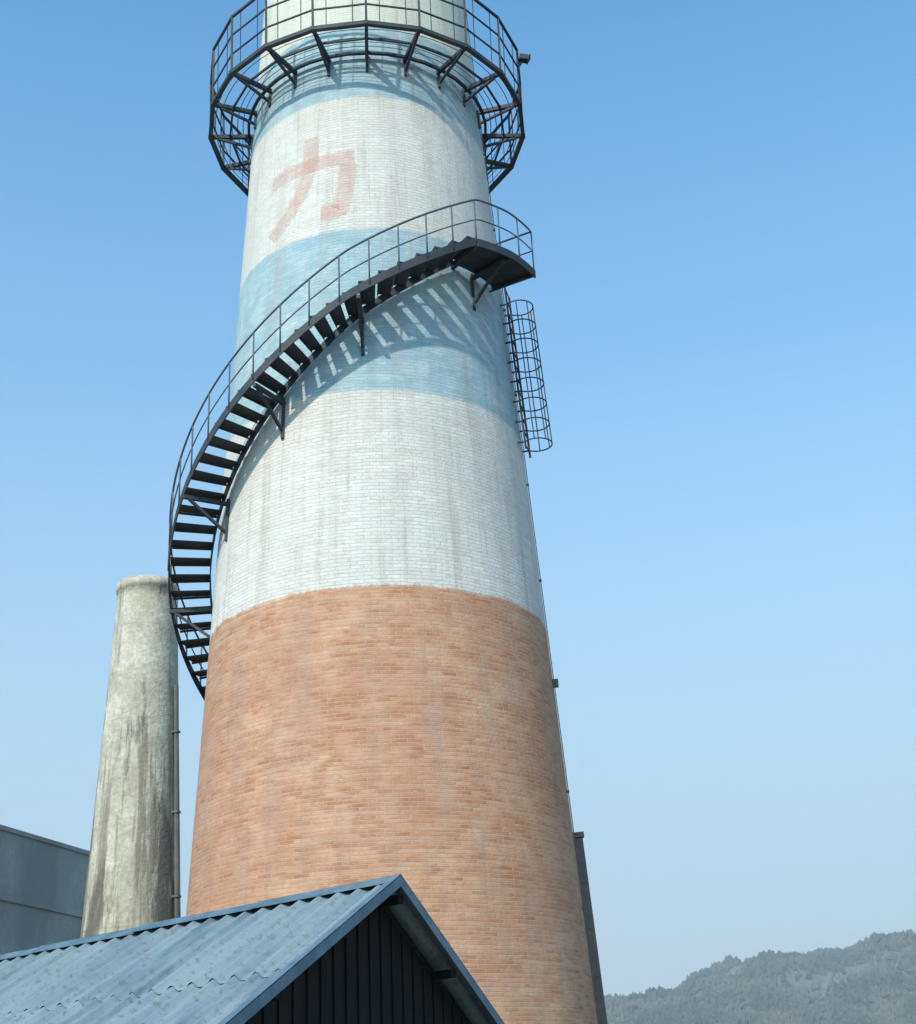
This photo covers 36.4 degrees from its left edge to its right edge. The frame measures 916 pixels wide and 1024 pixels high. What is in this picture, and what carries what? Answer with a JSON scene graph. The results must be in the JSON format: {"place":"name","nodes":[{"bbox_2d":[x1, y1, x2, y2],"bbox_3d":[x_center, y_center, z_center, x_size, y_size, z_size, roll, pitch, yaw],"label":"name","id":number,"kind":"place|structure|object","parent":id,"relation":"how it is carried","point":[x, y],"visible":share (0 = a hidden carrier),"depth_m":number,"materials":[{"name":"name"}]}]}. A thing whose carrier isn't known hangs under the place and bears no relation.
{"place":"outdoors","nodes":[
{"label":"outdoors","id":0,"kind":"place"},
{"bbox_2d":[0,830,88,954],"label":"walls","id":1,"kind":"structure","parent":0,"point":[37,870],"depth_m":38.02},
{"bbox_2d":[0,891,82,917],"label":"string course","id":2,"kind":"object","parent":1,"relation":"attached to","point":[26,901],"depth_m":37.95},
{"bbox_2d":[0,824,89,854],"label":"parapet coping","id":3,"kind":"object","parent":1,"relation":"on","point":[42,839],"depth_m":38.59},
{"bbox_2d":[0,874,504,1023],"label":"metal roofed shed","id":4,"kind":"structure","parent":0,"point":[377,951],"depth_m":11.89,"materials":[{"name":"blue metal"}]},
{"bbox_2d":[0,0,915,996],"label":"sky","id":5,"kind":"structure","parent":0,"point":[716,198],"materials":[{"name":"blue"}]},
{"bbox_2d":[616,940,915,1023],"bbox_3d":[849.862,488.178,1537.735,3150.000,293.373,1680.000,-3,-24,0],"label":"hills","id":6,"kind":"structure","parent":0,"point":[802,983],"depth_m":1329.96,"materials":[{"name":"green plant"}]},
{"bbox_2d":[604,929,915,1023],"bbox_3d":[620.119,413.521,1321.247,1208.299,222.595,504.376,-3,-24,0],"label":"distant trees","id":7,"kind":"object","parent":6,"relation":"on","point":[745,984],"visible":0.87,"depth_m":1278.70,"materials":[{"name":"green plant"}]},
{"label":"ground","id":8,"kind":"structure","parent":0,"visible":0},
{"bbox_2d":[80,575,180,937],"bbox_3d":[-7.750,8.802,33.472,2.942,15.063,2.885,-3,-24,0],"label":"concrete chimney","id":9,"kind":"object","parent":8,"relation":"on","point":[133,877],"visible":0.77,"depth_m":33.69,"materials":[{"name":"concrete"}]},
{"bbox_2d":[186,0,597,1023],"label":"brick chimney","id":10,"kind":"object","parent":8,"relation":"on","point":[380,698],"visible":0.84,"depth_m":24.10,"materials":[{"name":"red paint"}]},
{"bbox_2d":[167,199,535,700],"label":"spiral staircase","id":11,"kind":"structure","parent":10,"relation":"attached to","point":[495,266],"depth_m":25.73,"materials":[{"name":"metal"}]},
{"bbox_2d":[208,0,530,195],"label":"chimney gallery","id":12,"kind":"object","parent":10,"relation":"attached to","point":[326,58],"visible":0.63,"depth_m":29.44,"materials":[{"name":"metal"}]},
{"bbox_2d":[500,287,552,457],"bbox_3d":[1.344,-2.848,27.825,0.849,3.714,0.603,-8,-25,12],"label":"caged ladder","id":13,"kind":"object","parent":10,"relation":"attached to","point":[514,361],"visible":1,"depth_m":27.73,"materials":[{"name":"metal"}]},
{"bbox_2d":[466,13,598,1023],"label":"lightning conductor","id":14,"kind":"object","parent":10,"relation":"attached to","point":[555,683],"visible":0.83,"depth_m":25.78,"materials":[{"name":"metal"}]},
{"bbox_2d":[573,831,607,1023],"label":"cable duct","id":15,"kind":"object","parent":10,"relation":"attached to","point":[595,963],"visible":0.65,"depth_m":23.95,"materials":[{"name":"metal"}]}
]}

